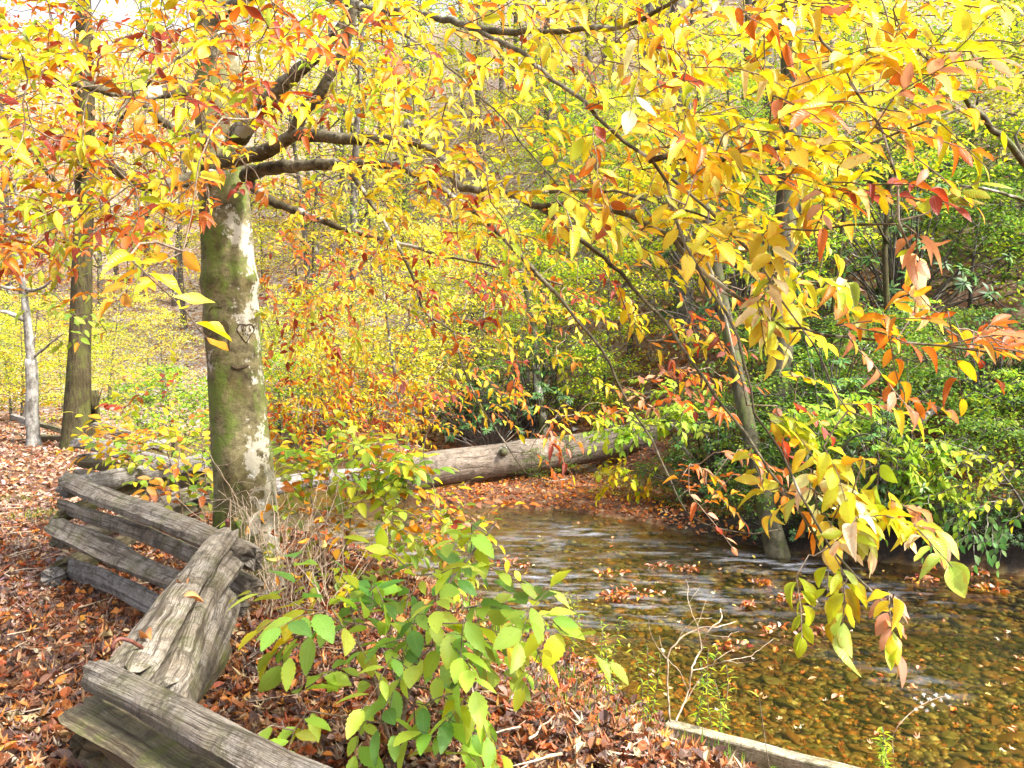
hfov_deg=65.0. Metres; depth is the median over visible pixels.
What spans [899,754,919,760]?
river stone
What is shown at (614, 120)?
tree
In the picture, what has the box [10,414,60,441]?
split rail fence
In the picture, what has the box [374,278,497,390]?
tree
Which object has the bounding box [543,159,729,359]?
tree
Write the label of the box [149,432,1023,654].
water
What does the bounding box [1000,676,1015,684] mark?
river stone
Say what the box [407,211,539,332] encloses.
tree
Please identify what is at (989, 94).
tree
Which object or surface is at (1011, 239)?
shrub
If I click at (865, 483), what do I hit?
rhododendron
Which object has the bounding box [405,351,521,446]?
rhododendron
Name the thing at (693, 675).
river stone
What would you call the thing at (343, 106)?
tree
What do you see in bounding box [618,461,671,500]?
shrub
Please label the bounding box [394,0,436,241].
tree
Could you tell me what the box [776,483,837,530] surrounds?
shrub
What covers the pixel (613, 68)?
tree
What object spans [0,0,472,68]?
sky
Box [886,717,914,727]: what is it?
river stone
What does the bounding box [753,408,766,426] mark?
shrub
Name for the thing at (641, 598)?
leaf raft
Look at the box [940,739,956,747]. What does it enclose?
river stone
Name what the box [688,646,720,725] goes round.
weed
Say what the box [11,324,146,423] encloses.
tree
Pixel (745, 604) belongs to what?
leaf raft
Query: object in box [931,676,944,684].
river stone
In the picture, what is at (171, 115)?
tree
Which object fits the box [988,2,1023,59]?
tree
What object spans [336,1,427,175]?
tree
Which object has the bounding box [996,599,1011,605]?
river stone
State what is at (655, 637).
river stone
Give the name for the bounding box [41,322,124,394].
tree
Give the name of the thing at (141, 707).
split rail fence
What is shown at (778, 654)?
river stone
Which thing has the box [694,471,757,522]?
shrub
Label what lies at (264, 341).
tree
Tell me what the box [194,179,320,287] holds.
tree
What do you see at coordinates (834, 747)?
river stone
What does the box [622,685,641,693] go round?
river stone
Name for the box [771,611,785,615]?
river stone
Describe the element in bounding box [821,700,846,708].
river stone
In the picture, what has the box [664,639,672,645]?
river stone
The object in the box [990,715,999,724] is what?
river stone
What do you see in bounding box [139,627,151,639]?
fallen leaf
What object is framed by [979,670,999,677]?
river stone
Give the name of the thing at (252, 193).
tree
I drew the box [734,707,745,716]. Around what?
river stone
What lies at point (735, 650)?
leaf raft
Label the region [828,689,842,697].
river stone
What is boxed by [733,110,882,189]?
shrub
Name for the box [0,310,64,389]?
tree
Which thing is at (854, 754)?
river stone
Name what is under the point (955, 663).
river stone
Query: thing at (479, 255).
tree
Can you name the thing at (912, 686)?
fallen leaves
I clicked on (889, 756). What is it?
river stone
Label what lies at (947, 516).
shrub
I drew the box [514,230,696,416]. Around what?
tree
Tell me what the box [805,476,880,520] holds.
shrub
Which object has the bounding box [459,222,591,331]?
tree
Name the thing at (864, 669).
river stone
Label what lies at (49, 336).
tree
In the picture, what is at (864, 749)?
river stone
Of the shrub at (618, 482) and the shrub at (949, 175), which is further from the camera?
the shrub at (949, 175)
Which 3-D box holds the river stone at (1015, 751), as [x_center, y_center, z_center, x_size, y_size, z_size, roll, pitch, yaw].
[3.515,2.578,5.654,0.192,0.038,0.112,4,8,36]
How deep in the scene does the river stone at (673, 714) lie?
5.80 m
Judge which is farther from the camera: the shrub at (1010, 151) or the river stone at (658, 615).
the shrub at (1010, 151)
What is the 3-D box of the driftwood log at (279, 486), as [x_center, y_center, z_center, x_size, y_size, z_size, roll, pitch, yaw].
[-3.099,1.682,13.960,3.188,0.415,0.362,-2,3,-39]
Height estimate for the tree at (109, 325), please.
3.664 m
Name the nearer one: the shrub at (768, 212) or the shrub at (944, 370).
the shrub at (944, 370)
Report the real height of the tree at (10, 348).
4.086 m
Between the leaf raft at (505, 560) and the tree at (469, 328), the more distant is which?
the tree at (469, 328)
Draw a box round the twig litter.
[0,497,737,767]
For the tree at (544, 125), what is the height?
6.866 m
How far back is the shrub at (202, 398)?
18.67 m
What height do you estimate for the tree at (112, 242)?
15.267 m
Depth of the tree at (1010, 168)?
16.38 m
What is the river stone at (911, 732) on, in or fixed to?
on the gravel
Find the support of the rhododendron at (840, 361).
on the ground at (1008, 568)
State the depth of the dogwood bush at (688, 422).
12.49 m
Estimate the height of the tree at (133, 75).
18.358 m
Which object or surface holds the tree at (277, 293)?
on the ground at (1008, 568)
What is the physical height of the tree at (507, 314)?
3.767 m
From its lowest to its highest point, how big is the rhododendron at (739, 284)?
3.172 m
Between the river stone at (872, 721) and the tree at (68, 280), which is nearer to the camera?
the river stone at (872, 721)
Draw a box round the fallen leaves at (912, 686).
[364,505,1023,767]
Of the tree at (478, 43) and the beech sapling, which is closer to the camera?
the beech sapling
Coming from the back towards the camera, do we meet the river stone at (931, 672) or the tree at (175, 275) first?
the tree at (175, 275)
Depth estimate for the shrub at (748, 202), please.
20.12 m
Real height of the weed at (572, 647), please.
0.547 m
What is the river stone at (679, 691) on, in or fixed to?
on the gravel
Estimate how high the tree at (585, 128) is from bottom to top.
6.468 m
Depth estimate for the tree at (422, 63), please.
53.27 m
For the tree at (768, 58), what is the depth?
23.22 m
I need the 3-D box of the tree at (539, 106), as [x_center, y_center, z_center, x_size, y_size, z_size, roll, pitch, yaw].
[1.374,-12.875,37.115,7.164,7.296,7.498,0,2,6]
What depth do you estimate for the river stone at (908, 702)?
6.39 m
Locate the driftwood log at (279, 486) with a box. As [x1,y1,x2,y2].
[275,468,395,494]
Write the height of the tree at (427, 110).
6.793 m
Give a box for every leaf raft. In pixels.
[496,557,519,568]
[519,562,535,572]
[567,654,596,665]
[593,568,630,580]
[596,589,629,604]
[613,583,664,603]
[644,561,674,570]
[676,563,698,571]
[713,636,753,654]
[739,599,755,611]
[748,578,771,585]
[753,622,800,638]
[769,592,817,602]
[810,624,828,639]
[904,573,939,585]
[919,564,936,573]
[968,582,1009,597]
[970,566,989,579]
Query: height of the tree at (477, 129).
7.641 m
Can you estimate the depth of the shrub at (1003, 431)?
9.57 m
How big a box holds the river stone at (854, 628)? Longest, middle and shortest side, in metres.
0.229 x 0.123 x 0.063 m
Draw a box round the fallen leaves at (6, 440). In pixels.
[0,0,1023,543]
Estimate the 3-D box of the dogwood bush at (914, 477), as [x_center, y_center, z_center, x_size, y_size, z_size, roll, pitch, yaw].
[4.241,0.973,9.996,2.205,2.082,1.804,0,2,0]
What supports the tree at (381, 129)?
on the ground at (1008, 568)
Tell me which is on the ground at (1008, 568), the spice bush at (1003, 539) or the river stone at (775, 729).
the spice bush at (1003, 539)
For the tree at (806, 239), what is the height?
4.455 m
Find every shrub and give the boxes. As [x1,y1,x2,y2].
[0,347,64,421]
[56,341,212,541]
[100,360,208,457]
[101,381,196,450]
[125,383,298,464]
[204,352,349,445]
[220,409,539,617]
[263,342,391,435]
[288,321,459,417]
[335,353,504,444]
[509,447,557,479]
[512,344,642,425]
[538,434,592,478]
[586,466,636,495]
[603,147,753,216]
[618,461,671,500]
[636,389,766,479]
[636,446,737,508]
[649,579,772,721]
[665,241,767,319]
[673,320,834,415]
[687,422,876,529]
[690,366,909,495]
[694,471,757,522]
[704,187,806,255]
[712,345,882,447]
[732,204,847,280]
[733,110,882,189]
[744,315,872,387]
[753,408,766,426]
[770,173,905,257]
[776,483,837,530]
[793,299,1021,434]
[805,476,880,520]
[809,329,1023,458]
[822,298,1002,403]
[826,148,1021,269]
[845,173,1023,315]
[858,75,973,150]
[879,412,1023,523]
[881,476,968,535]
[889,163,1017,246]
[892,306,1023,396]
[902,114,1023,211]
[905,478,1023,539]
[910,158,1023,278]
[926,367,1023,485]
[935,315,1023,431]
[943,213,1023,305]
[982,476,1023,521]
[991,116,1023,180]
[1004,367,1023,437]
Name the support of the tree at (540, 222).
on the ground at (1008, 568)
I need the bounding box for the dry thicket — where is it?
[172,435,425,623]
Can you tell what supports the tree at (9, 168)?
on the ground at (1008, 568)
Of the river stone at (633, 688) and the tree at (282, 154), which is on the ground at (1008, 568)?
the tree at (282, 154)
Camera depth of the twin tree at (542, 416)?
18.57 m
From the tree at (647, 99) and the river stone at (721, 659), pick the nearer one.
the river stone at (721, 659)
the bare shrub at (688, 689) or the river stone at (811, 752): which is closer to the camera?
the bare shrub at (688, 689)
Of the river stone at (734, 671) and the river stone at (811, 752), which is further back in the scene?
the river stone at (734, 671)
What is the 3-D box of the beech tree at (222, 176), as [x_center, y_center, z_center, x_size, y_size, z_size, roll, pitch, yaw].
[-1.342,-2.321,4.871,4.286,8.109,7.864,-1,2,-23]
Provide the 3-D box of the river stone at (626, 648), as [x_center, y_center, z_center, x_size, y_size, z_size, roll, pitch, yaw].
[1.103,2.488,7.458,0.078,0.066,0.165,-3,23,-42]
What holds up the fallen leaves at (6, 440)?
on the ground at (1008, 568)
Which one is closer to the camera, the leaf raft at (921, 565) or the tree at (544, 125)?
the leaf raft at (921, 565)
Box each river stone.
[588,664,598,670]
[589,604,601,609]
[601,614,613,618]
[617,640,631,644]
[619,650,631,655]
[621,659,630,663]
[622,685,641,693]
[624,646,635,652]
[626,693,643,701]
[638,674,654,684]
[640,668,661,676]
[646,690,670,698]
[649,608,662,611]
[650,635,659,640]
[651,699,672,707]
[652,614,667,617]
[655,665,670,670]
[659,632,678,636]
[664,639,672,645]
[664,712,681,718]
[674,655,682,662]
[674,687,683,695]
[676,684,702,698]
[680,707,690,716]
[682,673,703,678]
[683,613,696,617]
[683,626,696,630]
[685,642,696,648]
[686,660,697,670]
[698,713,712,726]
[700,707,712,715]
[701,681,713,691]
[702,648,714,651]
[704,595,712,600]
[712,703,731,712]
[717,655,724,662]
[720,689,730,698]
[722,670,736,676]
[724,661,745,667]
[730,611,742,616]
[730,653,760,662]
[732,674,745,682]
[733,729,756,740]
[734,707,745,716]
[736,696,752,704]
[738,617,747,623]
[739,728,759,734]
[742,635,756,640]
[745,629,768,636]
[747,646,767,651]
[753,713,767,717]
[754,725,773,730]
[755,706,765,711]
[758,717,776,727]
[760,661,772,668]
[760,674,784,685]
[765,733,774,740]
[769,656,783,660]
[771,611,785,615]
[772,727,785,733]
[773,697,795,709]
[774,652,786,657]
[774,670,782,676]
[779,663,795,671]
[780,729,805,745]
[784,742,799,749]
[786,657,800,663]
[792,684,814,689]
[796,719,810,726]
[805,707,818,714]
[806,744,823,747]
[807,749,823,757]
[811,728,828,735]
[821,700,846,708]
[824,671,835,675]
[826,649,838,657]
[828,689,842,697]
[832,683,848,689]
[832,745,848,750]
[839,715,848,725]
[845,624,862,629]
[845,671,858,682]
[847,744,877,753]
[849,630,864,638]
[849,695,864,702]
[849,751,859,759]
[851,686,872,694]
[854,664,874,673]
[854,716,883,725]
[859,647,869,652]
[864,684,876,690]
[866,754,884,767]
[868,701,881,714]
[871,727,896,737]
[873,652,884,658]
[878,670,889,677]
[880,690,899,700]
[880,747,893,762]
[886,663,896,673]
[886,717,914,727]
[893,743,910,750]
[895,673,919,681]
[898,682,919,688]
[898,700,915,705]
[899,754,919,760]
[902,639,920,646]
[902,729,928,736]
[912,667,922,672]
[913,646,925,652]
[924,668,939,677]
[925,725,945,731]
[930,743,938,751]
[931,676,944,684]
[934,689,942,696]
[935,703,950,716]
[937,669,955,674]
[938,718,955,728]
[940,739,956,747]
[941,731,958,739]
[942,645,964,653]
[948,752,983,761]
[950,661,961,666]
[951,759,969,767]
[958,664,978,675]
[959,691,967,700]
[960,705,989,716]
[965,715,987,723]
[968,659,975,664]
[974,744,998,751]
[977,686,994,691]
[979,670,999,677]
[980,725,994,729]
[981,694,1000,700]
[986,654,996,660]
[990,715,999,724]
[995,732,1023,745]
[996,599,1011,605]
[996,744,1023,756]
[997,757,1023,765]
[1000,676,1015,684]
[1007,689,1023,698]
[1009,666,1023,670]
[1013,713,1021,719]
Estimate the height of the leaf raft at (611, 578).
0.137 m
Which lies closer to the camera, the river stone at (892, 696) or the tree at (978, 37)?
the river stone at (892, 696)
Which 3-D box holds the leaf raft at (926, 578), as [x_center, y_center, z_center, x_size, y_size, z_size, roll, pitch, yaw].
[4.551,2.179,8.934,0.320,0.126,0.282,-2,3,-42]
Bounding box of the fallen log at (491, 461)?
[397,416,676,490]
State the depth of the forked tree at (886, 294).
13.04 m
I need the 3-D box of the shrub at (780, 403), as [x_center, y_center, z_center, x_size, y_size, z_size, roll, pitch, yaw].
[4.065,0.869,11.480,2.886,2.266,2.783,2,3,44]
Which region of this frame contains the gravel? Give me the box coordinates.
[320,499,1023,767]
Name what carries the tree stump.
on the ground at (1008, 568)
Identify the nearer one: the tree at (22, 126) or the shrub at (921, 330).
the shrub at (921, 330)
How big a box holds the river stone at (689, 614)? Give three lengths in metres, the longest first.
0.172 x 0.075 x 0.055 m
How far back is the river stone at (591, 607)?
8.98 m
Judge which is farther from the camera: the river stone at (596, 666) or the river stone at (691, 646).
the river stone at (691, 646)
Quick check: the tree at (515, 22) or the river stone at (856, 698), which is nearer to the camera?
the river stone at (856, 698)
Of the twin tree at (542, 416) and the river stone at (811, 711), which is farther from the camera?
the twin tree at (542, 416)
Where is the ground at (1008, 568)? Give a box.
[0,0,1023,767]
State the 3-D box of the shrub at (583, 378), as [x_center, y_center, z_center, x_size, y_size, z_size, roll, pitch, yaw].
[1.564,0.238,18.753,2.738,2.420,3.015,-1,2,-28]
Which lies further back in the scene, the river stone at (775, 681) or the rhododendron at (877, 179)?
the rhododendron at (877, 179)
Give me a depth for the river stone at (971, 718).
6.12 m
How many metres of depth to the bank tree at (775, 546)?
10.59 m
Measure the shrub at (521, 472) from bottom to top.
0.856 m
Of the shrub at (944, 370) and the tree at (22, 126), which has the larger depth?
the tree at (22, 126)
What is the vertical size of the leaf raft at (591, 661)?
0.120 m
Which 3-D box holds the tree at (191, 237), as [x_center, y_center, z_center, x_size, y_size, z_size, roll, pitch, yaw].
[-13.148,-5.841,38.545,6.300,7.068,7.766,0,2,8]
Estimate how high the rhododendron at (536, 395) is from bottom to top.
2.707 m
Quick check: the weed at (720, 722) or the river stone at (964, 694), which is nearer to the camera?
the weed at (720, 722)
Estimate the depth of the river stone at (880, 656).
7.43 m
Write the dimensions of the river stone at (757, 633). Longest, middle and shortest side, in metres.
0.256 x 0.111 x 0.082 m
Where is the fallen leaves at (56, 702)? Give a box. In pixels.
[0,498,758,767]
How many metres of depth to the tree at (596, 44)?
36.35 m
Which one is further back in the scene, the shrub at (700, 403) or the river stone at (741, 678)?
the shrub at (700, 403)
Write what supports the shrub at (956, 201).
on the ground at (1008, 568)
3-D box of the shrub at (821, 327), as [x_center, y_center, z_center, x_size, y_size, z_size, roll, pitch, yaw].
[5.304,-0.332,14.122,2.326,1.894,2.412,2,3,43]
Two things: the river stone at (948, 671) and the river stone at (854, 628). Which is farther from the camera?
the river stone at (854, 628)
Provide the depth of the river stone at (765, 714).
6.20 m
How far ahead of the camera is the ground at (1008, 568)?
18.43 m
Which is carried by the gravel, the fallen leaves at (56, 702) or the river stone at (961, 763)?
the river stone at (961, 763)
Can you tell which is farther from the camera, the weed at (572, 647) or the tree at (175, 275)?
the tree at (175, 275)
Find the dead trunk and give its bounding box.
[912,408,938,432]
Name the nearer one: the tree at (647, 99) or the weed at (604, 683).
the weed at (604, 683)
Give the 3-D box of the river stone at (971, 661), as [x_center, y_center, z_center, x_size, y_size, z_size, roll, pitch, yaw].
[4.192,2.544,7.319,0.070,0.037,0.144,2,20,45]
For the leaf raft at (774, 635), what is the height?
0.146 m
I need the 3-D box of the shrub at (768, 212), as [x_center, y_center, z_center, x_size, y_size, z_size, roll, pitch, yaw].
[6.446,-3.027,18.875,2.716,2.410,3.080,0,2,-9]
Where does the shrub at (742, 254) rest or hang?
on the ground at (1008, 568)
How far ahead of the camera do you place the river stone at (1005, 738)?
5.80 m
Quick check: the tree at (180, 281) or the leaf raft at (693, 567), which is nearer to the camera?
the leaf raft at (693, 567)
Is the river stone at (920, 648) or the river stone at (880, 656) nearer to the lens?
the river stone at (880, 656)
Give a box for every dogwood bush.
[579,375,717,505]
[767,378,976,546]
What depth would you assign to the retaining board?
4.64 m
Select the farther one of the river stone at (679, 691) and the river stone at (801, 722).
the river stone at (679, 691)
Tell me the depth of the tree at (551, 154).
30.75 m
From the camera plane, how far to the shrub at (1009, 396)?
10.46 m
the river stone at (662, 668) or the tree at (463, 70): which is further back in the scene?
the tree at (463, 70)
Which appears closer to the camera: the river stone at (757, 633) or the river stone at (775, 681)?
the river stone at (775, 681)
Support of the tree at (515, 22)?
on the ground at (1008, 568)
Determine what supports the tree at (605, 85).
on the ground at (1008, 568)
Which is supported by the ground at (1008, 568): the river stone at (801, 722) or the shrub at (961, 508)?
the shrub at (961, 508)
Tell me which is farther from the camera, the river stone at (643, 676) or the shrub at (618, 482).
the shrub at (618, 482)
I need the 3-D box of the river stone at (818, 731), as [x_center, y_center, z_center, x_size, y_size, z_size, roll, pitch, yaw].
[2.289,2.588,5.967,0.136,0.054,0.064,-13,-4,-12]
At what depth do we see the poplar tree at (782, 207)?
12.39 m
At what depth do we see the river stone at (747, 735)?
5.67 m
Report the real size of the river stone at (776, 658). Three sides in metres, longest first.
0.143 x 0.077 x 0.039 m
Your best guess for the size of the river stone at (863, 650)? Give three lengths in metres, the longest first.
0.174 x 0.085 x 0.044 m
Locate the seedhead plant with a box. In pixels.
[892,693,950,767]
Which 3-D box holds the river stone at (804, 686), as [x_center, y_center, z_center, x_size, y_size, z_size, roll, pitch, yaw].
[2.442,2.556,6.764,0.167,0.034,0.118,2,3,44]
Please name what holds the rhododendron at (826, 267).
on the ground at (1008, 568)
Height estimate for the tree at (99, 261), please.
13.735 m
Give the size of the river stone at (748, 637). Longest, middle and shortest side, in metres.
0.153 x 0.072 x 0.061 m
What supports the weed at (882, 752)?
on the ground at (1008, 568)
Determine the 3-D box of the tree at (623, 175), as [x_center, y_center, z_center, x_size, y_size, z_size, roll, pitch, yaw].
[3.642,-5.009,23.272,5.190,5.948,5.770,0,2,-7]
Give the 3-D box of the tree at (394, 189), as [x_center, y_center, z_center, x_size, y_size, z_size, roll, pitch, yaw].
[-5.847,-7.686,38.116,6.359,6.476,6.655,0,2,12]
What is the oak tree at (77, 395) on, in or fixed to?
on the ground at (1008, 568)
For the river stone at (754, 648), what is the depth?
7.62 m
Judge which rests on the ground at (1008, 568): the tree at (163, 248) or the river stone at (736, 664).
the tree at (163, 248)
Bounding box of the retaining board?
[664,720,858,767]
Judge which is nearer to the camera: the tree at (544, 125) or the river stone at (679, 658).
the river stone at (679, 658)
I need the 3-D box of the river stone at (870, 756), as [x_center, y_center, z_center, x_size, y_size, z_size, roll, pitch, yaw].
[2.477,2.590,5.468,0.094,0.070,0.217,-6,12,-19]
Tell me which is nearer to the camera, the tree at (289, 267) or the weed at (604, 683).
the weed at (604, 683)
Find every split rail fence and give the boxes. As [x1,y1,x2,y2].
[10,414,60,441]
[41,422,331,767]
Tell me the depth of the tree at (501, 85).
55.86 m
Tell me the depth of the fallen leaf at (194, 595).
3.33 m
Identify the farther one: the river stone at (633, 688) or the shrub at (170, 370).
the shrub at (170, 370)
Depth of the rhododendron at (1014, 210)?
17.50 m
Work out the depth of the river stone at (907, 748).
5.68 m
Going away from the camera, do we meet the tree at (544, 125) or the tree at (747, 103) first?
the tree at (747, 103)
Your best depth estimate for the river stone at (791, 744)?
5.63 m
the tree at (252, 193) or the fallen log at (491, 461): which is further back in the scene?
the tree at (252, 193)
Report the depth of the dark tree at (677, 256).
19.20 m
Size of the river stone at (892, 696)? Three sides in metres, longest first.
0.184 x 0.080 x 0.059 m
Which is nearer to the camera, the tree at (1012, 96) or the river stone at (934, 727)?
the river stone at (934, 727)
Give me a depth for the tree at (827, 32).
24.68 m
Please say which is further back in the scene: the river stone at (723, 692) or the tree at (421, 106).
the tree at (421, 106)
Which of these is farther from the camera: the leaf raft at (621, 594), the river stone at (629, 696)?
the leaf raft at (621, 594)
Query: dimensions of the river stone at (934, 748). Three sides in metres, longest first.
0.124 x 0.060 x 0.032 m
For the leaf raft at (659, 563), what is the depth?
9.46 m
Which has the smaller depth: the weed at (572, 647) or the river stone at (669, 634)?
the weed at (572, 647)
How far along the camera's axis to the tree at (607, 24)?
45.99 m
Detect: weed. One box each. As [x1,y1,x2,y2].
[564,592,585,659]
[594,617,625,702]
[626,645,664,722]
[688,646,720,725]
[701,664,738,732]
[748,690,777,767]
[870,727,894,767]
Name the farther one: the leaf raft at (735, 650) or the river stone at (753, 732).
the leaf raft at (735, 650)
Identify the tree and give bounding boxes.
[0,0,65,240]
[0,0,107,314]
[0,0,166,382]
[0,0,267,451]
[0,0,1023,687]
[0,44,48,201]
[0,103,56,291]
[0,133,69,312]
[0,163,63,446]
[0,281,125,427]
[0,289,62,399]
[0,290,67,415]
[0,309,46,415]
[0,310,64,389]
[0,311,51,391]
[1,229,119,351]
[1,295,111,410]
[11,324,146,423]
[23,70,170,322]
[28,35,173,280]
[28,65,125,261]
[41,273,181,399]
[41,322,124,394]
[52,316,155,398]
[69,39,258,305]
[73,0,196,276]
[92,295,205,403]
[93,289,206,400]
[94,224,186,306]
[95,26,184,223]
[99,27,200,329]
[101,17,344,281]
[142,27,240,167]
[151,195,200,256]
[153,200,291,295]
[159,0,419,333]
[160,0,436,298]
[187,307,314,388]
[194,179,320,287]
[242,57,297,217]
[243,22,317,201]
[244,1,420,258]
[251,178,342,285]
[252,0,529,337]
[256,0,377,239]
[259,204,529,449]
[259,283,313,379]
[259,283,361,398]
[261,296,353,412]
[261,297,335,405]
[272,2,424,187]
[276,255,437,389]
[284,292,399,412]
[287,183,348,248]
[288,0,434,221]
[291,143,337,190]
[297,145,456,309]
[297,221,533,419]
[325,304,385,380]
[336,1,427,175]
[336,155,432,277]
[350,218,488,370]
[359,100,464,225]
[362,0,469,165]
[364,0,474,190]
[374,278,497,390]
[376,0,580,155]
[378,203,480,323]
[383,216,556,363]
[387,72,458,145]
[387,176,587,394]
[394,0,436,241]
[399,40,532,179]
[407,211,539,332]
[414,0,512,126]
[430,194,657,423]
[434,198,632,437]
[435,199,530,304]
[446,290,578,413]
[447,0,581,120]
[449,252,631,413]
[454,0,666,135]
[456,20,614,171]
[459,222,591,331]
[464,0,567,99]
[472,56,611,218]
[475,262,600,369]
[485,193,576,302]
[490,79,661,266]
[496,189,567,271]
[513,120,622,224]
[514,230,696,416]
[529,0,670,123]
[533,0,849,346]
[543,109,733,299]
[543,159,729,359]
[550,86,665,197]
[554,0,560,100]
[558,0,670,96]
[566,0,973,482]
[566,66,662,175]
[572,2,630,71]
[585,0,591,74]
[588,0,702,106]
[596,39,743,168]
[598,41,801,571]
[616,180,748,311]
[618,0,762,119]
[634,2,653,143]
[638,20,771,181]
[639,31,752,162]
[647,62,931,287]
[668,0,705,57]
[686,169,936,370]
[692,0,919,129]
[696,76,863,206]
[702,0,976,172]
[723,1,834,44]
[728,35,859,135]
[746,69,916,214]
[749,4,859,104]
[762,7,778,186]
[803,0,926,96]
[822,142,863,390]
[823,1,1023,212]
[825,16,930,110]
[842,24,852,82]
[848,16,1023,228]
[865,0,1023,164]
[870,160,908,414]
[905,0,1023,151]
[918,0,1023,96]
[955,117,1023,251]
[957,0,1023,131]
[959,19,1023,142]
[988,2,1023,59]
[1008,0,1023,68]
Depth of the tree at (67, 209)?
53.57 m
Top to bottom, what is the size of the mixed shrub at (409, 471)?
1.556 m
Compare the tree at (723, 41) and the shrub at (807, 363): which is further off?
the tree at (723, 41)
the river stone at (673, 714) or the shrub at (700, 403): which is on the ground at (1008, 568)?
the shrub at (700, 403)
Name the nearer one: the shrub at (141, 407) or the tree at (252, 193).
the shrub at (141, 407)
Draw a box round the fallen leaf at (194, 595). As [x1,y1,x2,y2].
[184,591,203,602]
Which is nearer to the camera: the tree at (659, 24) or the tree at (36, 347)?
the tree at (36, 347)
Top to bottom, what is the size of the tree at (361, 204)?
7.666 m
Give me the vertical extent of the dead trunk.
0.330 m
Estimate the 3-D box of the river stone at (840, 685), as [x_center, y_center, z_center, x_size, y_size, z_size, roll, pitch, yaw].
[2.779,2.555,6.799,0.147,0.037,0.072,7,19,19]
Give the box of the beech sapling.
[226,521,628,767]
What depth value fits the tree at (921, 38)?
18.53 m
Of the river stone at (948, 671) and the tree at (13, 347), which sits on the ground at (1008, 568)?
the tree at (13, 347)
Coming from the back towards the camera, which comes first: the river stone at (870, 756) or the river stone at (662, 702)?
the river stone at (662, 702)
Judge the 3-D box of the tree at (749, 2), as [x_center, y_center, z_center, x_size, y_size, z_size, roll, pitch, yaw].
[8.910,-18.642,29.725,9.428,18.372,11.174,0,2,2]
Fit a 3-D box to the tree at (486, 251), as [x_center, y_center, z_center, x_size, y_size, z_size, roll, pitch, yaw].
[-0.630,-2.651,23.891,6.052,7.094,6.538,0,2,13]
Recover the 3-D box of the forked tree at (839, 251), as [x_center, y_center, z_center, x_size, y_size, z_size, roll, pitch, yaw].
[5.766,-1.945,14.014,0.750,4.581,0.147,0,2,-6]
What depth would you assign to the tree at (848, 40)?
31.52 m
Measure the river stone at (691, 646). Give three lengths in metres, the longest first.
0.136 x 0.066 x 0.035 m
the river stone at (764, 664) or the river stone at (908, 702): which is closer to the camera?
the river stone at (908, 702)
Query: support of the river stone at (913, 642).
on the gravel
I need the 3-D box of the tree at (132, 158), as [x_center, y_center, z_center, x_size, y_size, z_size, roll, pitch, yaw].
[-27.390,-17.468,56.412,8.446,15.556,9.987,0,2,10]
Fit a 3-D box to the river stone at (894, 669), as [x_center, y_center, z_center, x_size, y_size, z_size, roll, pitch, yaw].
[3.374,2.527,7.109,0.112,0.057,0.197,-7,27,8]
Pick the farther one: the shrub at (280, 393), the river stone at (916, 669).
the shrub at (280, 393)
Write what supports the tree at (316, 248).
on the ground at (1008, 568)
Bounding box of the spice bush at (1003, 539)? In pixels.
[900,428,1023,577]
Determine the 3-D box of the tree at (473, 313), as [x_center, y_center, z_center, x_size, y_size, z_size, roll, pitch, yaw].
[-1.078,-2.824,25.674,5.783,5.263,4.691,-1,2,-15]
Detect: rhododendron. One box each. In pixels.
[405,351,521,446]
[435,371,541,446]
[461,333,590,438]
[632,198,747,287]
[639,398,777,507]
[653,218,811,363]
[718,302,864,416]
[736,331,920,473]
[736,480,816,543]
[741,237,883,344]
[800,172,1023,337]
[802,410,970,529]
[828,106,944,196]
[850,458,932,536]
[894,308,1023,441]
[903,118,1003,191]
[948,486,1023,551]
[979,148,1023,239]
[982,281,1023,378]
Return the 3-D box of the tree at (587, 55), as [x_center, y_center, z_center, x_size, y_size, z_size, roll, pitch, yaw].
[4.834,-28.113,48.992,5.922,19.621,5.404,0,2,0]
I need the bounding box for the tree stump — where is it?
[91,388,102,437]
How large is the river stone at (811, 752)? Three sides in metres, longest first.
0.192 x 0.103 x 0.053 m
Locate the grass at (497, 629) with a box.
[3,491,773,767]
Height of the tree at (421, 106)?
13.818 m
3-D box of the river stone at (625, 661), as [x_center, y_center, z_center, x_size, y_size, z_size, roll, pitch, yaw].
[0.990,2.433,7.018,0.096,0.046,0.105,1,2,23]
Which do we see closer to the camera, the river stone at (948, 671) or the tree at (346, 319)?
the river stone at (948, 671)
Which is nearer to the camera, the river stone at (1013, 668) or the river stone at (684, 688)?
the river stone at (684, 688)
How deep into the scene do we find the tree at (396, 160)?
43.56 m
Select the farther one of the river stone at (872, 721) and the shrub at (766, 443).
the shrub at (766, 443)
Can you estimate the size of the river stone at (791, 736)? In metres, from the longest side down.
0.253 x 0.119 x 0.101 m
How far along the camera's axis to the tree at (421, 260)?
29.11 m
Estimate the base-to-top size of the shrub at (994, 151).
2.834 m
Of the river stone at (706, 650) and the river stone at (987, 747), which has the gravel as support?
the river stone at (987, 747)
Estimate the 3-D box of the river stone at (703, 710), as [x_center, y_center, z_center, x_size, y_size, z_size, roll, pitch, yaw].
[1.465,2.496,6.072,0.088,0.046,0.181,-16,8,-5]
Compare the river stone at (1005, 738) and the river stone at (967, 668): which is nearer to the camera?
the river stone at (1005, 738)
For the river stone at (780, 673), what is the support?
on the ground at (1008, 568)
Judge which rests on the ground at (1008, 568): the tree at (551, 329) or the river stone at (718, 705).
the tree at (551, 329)
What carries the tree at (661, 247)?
on the ground at (1008, 568)
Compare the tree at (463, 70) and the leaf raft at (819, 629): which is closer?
the leaf raft at (819, 629)
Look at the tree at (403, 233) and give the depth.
26.83 m

